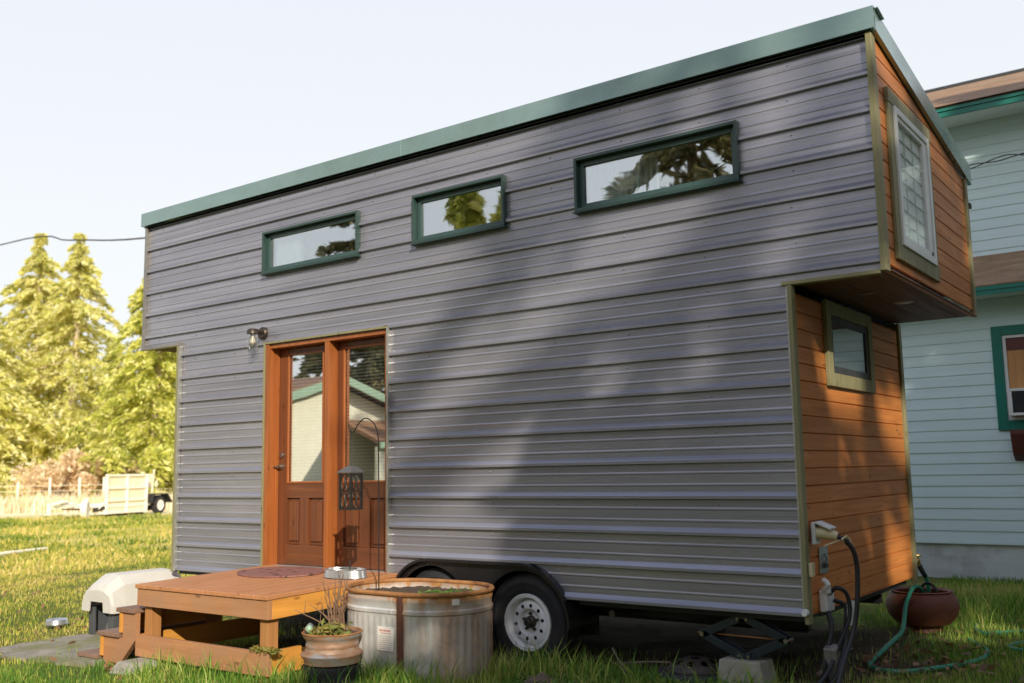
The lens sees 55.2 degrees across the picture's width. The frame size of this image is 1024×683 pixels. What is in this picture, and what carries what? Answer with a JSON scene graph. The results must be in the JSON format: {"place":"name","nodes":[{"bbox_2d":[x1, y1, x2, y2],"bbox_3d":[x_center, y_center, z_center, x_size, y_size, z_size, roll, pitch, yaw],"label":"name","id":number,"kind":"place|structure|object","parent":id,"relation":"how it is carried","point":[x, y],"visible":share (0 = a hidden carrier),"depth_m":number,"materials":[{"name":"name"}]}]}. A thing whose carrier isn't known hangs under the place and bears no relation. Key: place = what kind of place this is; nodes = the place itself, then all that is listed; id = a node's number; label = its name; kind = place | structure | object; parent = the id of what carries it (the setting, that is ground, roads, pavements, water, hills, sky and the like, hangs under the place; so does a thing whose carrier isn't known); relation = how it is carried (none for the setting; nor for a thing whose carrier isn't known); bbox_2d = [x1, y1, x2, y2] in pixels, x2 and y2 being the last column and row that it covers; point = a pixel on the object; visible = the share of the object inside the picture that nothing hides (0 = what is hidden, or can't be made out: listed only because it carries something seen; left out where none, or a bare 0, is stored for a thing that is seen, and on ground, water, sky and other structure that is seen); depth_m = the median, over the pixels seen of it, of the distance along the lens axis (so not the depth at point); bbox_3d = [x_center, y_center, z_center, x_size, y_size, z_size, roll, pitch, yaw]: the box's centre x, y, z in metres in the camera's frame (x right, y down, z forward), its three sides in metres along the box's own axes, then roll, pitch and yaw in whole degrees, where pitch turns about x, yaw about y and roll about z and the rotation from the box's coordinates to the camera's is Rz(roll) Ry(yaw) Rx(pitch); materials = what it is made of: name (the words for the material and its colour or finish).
{"place":"outdoors","nodes":[
{"label":"outdoors","id":0,"kind":"place"},
{"bbox_2d":[0,540,170,576],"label":"grass","id":1,"kind":"structure","parent":0,"point":[52,555],"depth_m":17.95,"materials":[{"name":"plant"}]},
{"bbox_2d":[0,489,172,513],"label":"dry grass","id":2,"kind":"structure","parent":0,"point":[24,504],"depth_m":43.63,"materials":[{"name":"beige plant"}]},
{"bbox_2d":[305,625,312,632],"bbox_3d":[-1.348,1.912,6.519,0.050,0.056,0.051,-6,-9,36],"label":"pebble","id":3,"kind":"object","parent":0,"point":[308,628],"visible":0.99,"depth_m":6.50,"materials":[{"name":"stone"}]},
{"bbox_2d":[0,492,1023,682],"bbox_3d":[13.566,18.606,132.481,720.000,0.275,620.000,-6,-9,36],"label":"ground","id":4,"kind":"structure","parent":0,"point":[642,637],"depth_m":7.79,"materials":[{"name":"green plant"}]},
{"bbox_2d":[0,547,47,555],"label":"fallen pole","id":5,"kind":"object","parent":4,"relation":"on","point":[13,551],"visible":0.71,"depth_m":19.14,"materials":[{"name":"beige wood"}]},
{"bbox_2d":[0,311,59,499],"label":"conifer","id":6,"kind":"object","parent":4,"relation":"on","point":[8,384],"visible":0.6,"depth_m":54.94,"materials":[{"name":"green plant"}]},
{"bbox_2d":[0,232,107,498],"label":"conifer","id":7,"kind":"object","parent":4,"relation":"on","point":[32,294],"visible":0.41,"depth_m":60.75,"materials":[{"name":"green plant"}]},
{"bbox_2d":[9,447,98,499],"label":"dry shrub","id":8,"kind":"object","parent":4,"relation":"on","point":[38,479],"visible":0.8,"depth_m":48.29,"materials":[{"name":"brown plant"}]},
{"bbox_2d":[45,618,68,625],"bbox_3d":[-4.497,2.770,9.683,0.216,0.056,0.216,-6,-9,36],"label":"dog bowl","id":9,"kind":"object","parent":4,"relation":"on","point":[56,621],"visible":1,"depth_m":9.61,"materials":[{"name":"metal"}]},
{"bbox_2d":[0,634,139,667],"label":"concrete pad","id":10,"kind":"object","parent":4,"relation":"on","point":[44,648],"visible":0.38,"depth_m":8.23,"materials":[{"name":"grey concrete"}]},
{"bbox_2d":[77,605,221,665],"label":"deck steps","id":11,"kind":"structure","parent":10,"relation":"on","point":[117,643],"depth_m":7.68,"materials":[{"name":"brown wood"}]},
{"bbox_2d":[0,232,169,500],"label":"conifer","id":12,"kind":"object","parent":4,"relation":"on","point":[78,265],"visible":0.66,"depth_m":58.53,"materials":[{"name":"green plant"}]},
{"bbox_2d":[0,512,171,568],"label":"grass tufts","id":13,"kind":"object","parent":4,"relation":"on","point":[23,530],"visible":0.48,"depth_m":26.70,"materials":[{"name":"green plant"}]},
{"bbox_2d":[0,477,172,501],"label":"field fence","id":14,"kind":"object","parent":4,"relation":"on","point":[79,487],"visible":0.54,"depth_m":46.25,"materials":[{"name":"beige wood"}]},
{"bbox_2d":[46,469,172,517],"bbox_3d":[-15.783,5.870,37.933,1.770,1.803,6.283,-3,-8,15],"label":"utility trailer","id":15,"kind":"object","parent":4,"relation":"on","point":[125,494],"visible":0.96,"depth_m":38.21,"materials":[{"name":"white paint"}]},
{"bbox_2d":[59,336,170,491],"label":"conifer","id":16,"kind":"object","parent":4,"relation":"on","point":[111,360],"visible":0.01,"depth_m":68.79,"materials":[{"name":"green plant"}]},
{"bbox_2d":[91,444,139,494],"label":"dry shrub","id":17,"kind":"object","parent":4,"relation":"on","point":[97,471],"visible":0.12,"depth_m":48.49,"materials":[{"name":"brown plant"}]},
{"bbox_2d":[61,274,176,496],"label":"conifer","id":18,"kind":"object","parent":4,"relation":"on","point":[156,399],"visible":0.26,"depth_m":51.45,"materials":[{"name":"green plant"}]},
{"bbox_2d":[81,568,180,634],"bbox_3d":[-3.573,2.472,9.328,0.490,0.577,0.830,-6,-9,36],"label":"cover","id":19,"kind":"object","parent":4,"relation":"on","point":[106,596],"visible":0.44,"depth_m":9.08,"materials":[{"name":"grey plastic"}]},
{"bbox_2d":[88,352,175,496],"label":"conifer","id":20,"kind":"object","parent":4,"relation":"on","point":[121,425],"visible":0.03,"depth_m":57.03,"materials":[{"name":"green plant"}]},
{"bbox_2d":[109,657,157,674],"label":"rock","id":21,"kind":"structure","parent":4,"relation":"on","point":[117,667],"depth_m":7.23,"materials":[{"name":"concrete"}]},
{"bbox_2d":[98,443,172,493],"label":"green shrub","id":22,"kind":"object","parent":4,"relation":"on","point":[147,466],"visible":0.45,"depth_m":47.36,"materials":[{"name":"green plant"}]},
{"bbox_2d":[155,445,173,480],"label":"green shrub","id":23,"kind":"object","parent":4,"relation":"on","point":[164,468],"visible":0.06,"depth_m":45.74,"materials":[{"name":"green plant"}]},
{"bbox_2d":[0,553,332,682],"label":"grass","id":24,"kind":"structure","parent":4,"relation":"on","point":[25,588],"depth_m":12.16,"materials":[{"name":"green plant"}]},
{"bbox_2d":[135,565,397,681],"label":"wooden deck","id":25,"kind":"structure","parent":4,"relation":"on","point":[259,606],"depth_m":7.11,"materials":[{"name":"brown wood"}]},
{"bbox_2d":[237,566,324,577],"bbox_3d":[-1.873,1.865,7.936,0.800,0.026,0.600,-6,-9,36],"label":"door mat","id":26,"kind":"object","parent":25,"relation":"on","point":[281,571],"depth_m":7.88,"materials":[{"name":"fabric"}]},
{"bbox_2d":[324,560,366,578],"bbox_3d":[-1.277,1.737,7.511,0.400,0.131,0.248,-6,-9,36],"label":"feeding dish","id":27,"kind":"object","parent":25,"relation":"on","point":[352,572],"visible":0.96,"depth_m":7.40,"materials":[{"name":"metal"}]},
{"bbox_2d":[300,626,363,682],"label":"rim planter","id":28,"kind":"object","parent":4,"relation":"on","point":[329,653],"visible":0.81,"depth_m":6.41,"materials":[{"name":"metal"}]},
{"bbox_2d":[295,569,348,632],"bbox_3d":[-1.240,1.751,6.658,0.467,0.434,0.239,-8,-10,42],"label":"dormant shrub","id":29,"kind":"object","parent":28,"relation":"in","point":[334,616],"visible":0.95,"depth_m":6.58,"materials":[{"name":"brown plant"}]},
{"bbox_2d":[302,618,352,636],"bbox_3d":[-1.227,1.915,6.591,0.334,0.119,0.394,-1,-8,-2],"label":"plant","id":30,"kind":"object","parent":28,"relation":"in","point":[329,629],"visible":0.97,"depth_m":6.49,"materials":[{"name":"green plant"}]},
{"bbox_2d":[346,578,493,682],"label":"stock tank","id":31,"kind":"object","parent":4,"relation":"on","point":[403,617],"visible":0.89,"depth_m":6.54,"materials":[{"name":"metal"}]},
{"bbox_2d":[348,418,379,590],"bbox_3d":[-1.099,1.221,7.240,0.328,1.315,0.009,-6,-9,36],"label":"shepherd hook","id":32,"kind":"object","parent":31,"relation":"in","point":[378,493],"visible":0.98,"depth_m":7.16,"materials":[{"name":"metal"}]},
{"bbox_2d":[337,431,364,509],"bbox_3d":[-1.208,0.965,7.351,0.152,0.585,0.152,-6,-9,36],"label":"hanging lantern","id":33,"kind":"object","parent":32,"relation":"hanging from","point":[353,470],"visible":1,"depth_m":7.30,"materials":[{"name":"grey metal"}]},
{"bbox_2d":[418,587,480,592],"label":"plants","id":34,"kind":"object","parent":31,"relation":"on","point":[435,591],"visible":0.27,"depth_m":6.83,"materials":[{"name":"green plant"}]},
{"bbox_2d":[0,569,1023,682],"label":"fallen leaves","id":35,"kind":"object","parent":4,"relation":"on","point":[867,658],"visible":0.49,"depth_m":6.56,"materials":[{"name":"brown plant"}]},
{"bbox_2d":[523,672,553,682],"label":"rock","id":36,"kind":"object","parent":4,"relation":"on","point":[542,677],"visible":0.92,"depth_m":6.17,"materials":[{"name":"grey stone"}]},
{"bbox_2d":[86,581,1023,682],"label":"grass tufts","id":37,"kind":"object","parent":4,"relation":"on","point":[505,665],"visible":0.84,"depth_m":6.46,"materials":[{"name":"green plant"}]},
{"bbox_2d":[141,5,976,664],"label":"tiny house","id":38,"kind":"structure","parent":4,"relation":"on","point":[621,347],"depth_m":7.01,"materials":[{"name":"grey metal"}]},
{"bbox_2d":[273,345,324,565],"bbox_3d":[-1.841,0.997,8.634,0.745,1.910,0.111,-6,-9,36],"label":"door","id":39,"kind":"structure","parent":38,"relation":"in","point":[302,370],"depth_m":8.67,"materials":[{"name":"brown wood"}]},
{"bbox_2d":[260,210,360,275],"bbox_3d":[-1.762,-0.854,8.718,1.246,0.402,0.187,-6,-9,36],"label":"window","id":40,"kind":"structure","parent":38,"relation":"in","point":[290,239],"depth_m":8.86,"materials":[{"name":"green glass"}]},
{"bbox_2d":[337,337,384,569],"bbox_3d":[-1.219,0.930,8.211,0.652,1.910,0.048,-6,-9,36],"label":"door","id":41,"kind":"structure","parent":38,"relation":"in","point":[361,363],"depth_m":8.23,"materials":[{"name":"brown wood"}]},
{"bbox_2d":[410,174,507,245],"bbox_3d":[-0.419,-1.018,7.687,0.946,0.410,0.095,-6,-9,36],"label":"window","id":42,"kind":"structure","parent":38,"relation":"in","point":[418,238],"depth_m":7.70,"materials":[{"name":"green metal"}]},
{"bbox_2d":[573,120,742,214],"bbox_3d":[0.991,-1.163,6.718,1.264,0.407,0.188,-6,-9,36],"label":"window","id":43,"kind":"structure","parent":38,"relation":"in","point":[626,175],"depth_m":6.83,"materials":[{"name":"green glass"}]},
{"bbox_2d":[817,586,854,682],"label":"cord bundle","id":44,"kind":"object","parent":38,"relation":"hanging from","point":[832,659],"visible":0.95,"depth_m":5.79,"materials":[{"name":"black plastic"}]},
{"bbox_2d":[815,527,859,682],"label":"power cord","id":45,"kind":"object","parent":38,"relation":"hanging from","point":[823,533],"visible":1,"depth_m":5.77,"materials":[{"name":"black plastic"}]},
{"bbox_2d":[822,299,875,393],"bbox_3d":[2.351,0.052,6.813,0.029,0.570,1.000,-6,-9,36],"label":"window","id":46,"kind":"structure","parent":38,"relation":"in","point":[848,342],"depth_m":6.77,"materials":[{"name":"green glass"}]},
{"bbox_2d":[884,86,940,282],"bbox_3d":[2.600,-0.982,6.330,0.035,1.075,1.023,-6,-9,36],"label":"window","id":47,"kind":"structure","parent":38,"relation":"in","point":[908,139],"depth_m":6.29,"materials":[{"name":"white glass"}]},
{"bbox_2d":[917,564,931,592],"bbox_3d":[3.276,1.903,7.789,0.124,0.274,0.042,3,-8,-26],"label":"supply hose","id":48,"kind":"object","parent":38,"relation":"attached to","point":[924,575],"visible":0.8,"depth_m":7.78,"materials":[{"name":"green rubber"}]},
{"bbox_2d":[612,647,633,678],"bbox_3d":[0.724,2.095,6.368,0.010,0.176,0.242,3,-9,-31],"label":"stick","id":49,"kind":"object","parent":4,"relation":"on","point":[619,661],"visible":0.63,"depth_m":6.40,"materials":[{"name":"brown wood"}]},
{"bbox_2d":[503,662,793,682],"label":"clover","id":50,"kind":"object","parent":4,"relation":"on","point":[602,673],"visible":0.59,"depth_m":6.25,"materials":[{"name":"green plant"}]},
{"bbox_2d":[611,661,693,664],"bbox_3d":[0.944,2.123,6.441,0.704,0.080,0.021,-7,-10,40],"label":"stick","id":51,"kind":"object","parent":4,"relation":"on","point":[650,662],"visible":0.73,"depth_m":6.47,"materials":[{"name":"brown wood"}]},
{"bbox_2d":[658,656,718,682],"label":"loose wheel","id":52,"kind":"object","parent":4,"relation":"on","point":[704,664],"visible":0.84,"depth_m":6.17,"materials":[{"name":"rubber"}]},
{"bbox_2d":[717,655,776,682],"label":"jack block","id":53,"kind":"object","parent":4,"relation":"on","point":[764,666],"depth_m":6.01,"materials":[{"name":"concrete"}]},
{"bbox_2d":[697,617,792,659],"bbox_3d":[1.446,1.838,6.109,0.630,0.265,0.100,-6,-9,36],"label":"scissor jack","id":54,"kind":"object","parent":53,"relation":"on","point":[710,634],"visible":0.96,"depth_m":6.07,"materials":[{"name":"black paint"}]},
{"bbox_2d":[815,648,852,677],"bbox_3d":[2.163,2.129,6.543,0.027,0.066,0.904,-6,-9,32],"label":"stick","id":55,"kind":"object","parent":4,"relation":"on","point":[819,673],"visible":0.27,"depth_m":6.19,"materials":[{"name":"brown wood"}]},
{"bbox_2d":[769,574,1023,682],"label":"grass","id":56,"kind":"structure","parent":4,"relation":"on","point":[967,584],"depth_m":7.31,"materials":[{"name":"green plant"}]},
{"bbox_2d":[886,586,959,632],"bbox_3d":[3.226,2.127,7.695,0.540,0.350,0.540,-6,-9,36],"label":"terracotta pot","id":57,"kind":"object","parent":4,"relation":"on","point":[930,612],"visible":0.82,"depth_m":7.50,"materials":[{"name":"brown ceramic"}]},
{"bbox_2d":[918,582,938,592],"bbox_3d":[3.271,1.967,7.696,0.164,0.157,0.028,-8,-10,44],"label":"short cable","id":58,"kind":"object","parent":57,"relation":"in","point":[930,584],"visible":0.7,"depth_m":7.69,"materials":[{"name":"green rubber"}]},
{"bbox_2d":[867,585,1023,673],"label":"garden hose","id":59,"kind":"object","parent":4,"relation":"on","point":[891,642],"visible":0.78,"depth_m":6.79,"materials":[{"name":"green rubber"}]},
{"bbox_2d":[895,68,1023,581],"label":"blue house","id":60,"kind":"structure","parent":4,"relation":"on","point":[962,375],"depth_m":11.17,"materials":[{"name":"paint"}]},
{"bbox_2d":[0,236,144,244],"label":"service wire","id":61,"kind":"object","parent":60,"relation":"attached to","point":[78,239],"visible":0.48,"depth_m":29.07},
{"bbox_2d":[969,153,1023,168],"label":"twin cable","id":62,"kind":"object","parent":60,"relation":"attached to","point":[1022,154],"visible":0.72,"depth_m":10.59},
{"bbox_2d":[990,324,1023,429],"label":"window","id":63,"kind":"structure","parent":60,"relation":"in","point":[1007,341],"depth_m":10.88,"materials":[{"name":"paint"}]},
{"bbox_2d":[1007,388,1023,415],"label":"window cooler","id":64,"kind":"object","parent":60,"relation":"attached to","point":[1016,401],"depth_m":10.67,"materials":[{"name":"white plastic"}]},
{"bbox_2d":[0,0,1023,471],"label":"sky","id":65,"kind":"structure","parent":0,"point":[113,113],"materials":[{"name":"white"}]}
]}

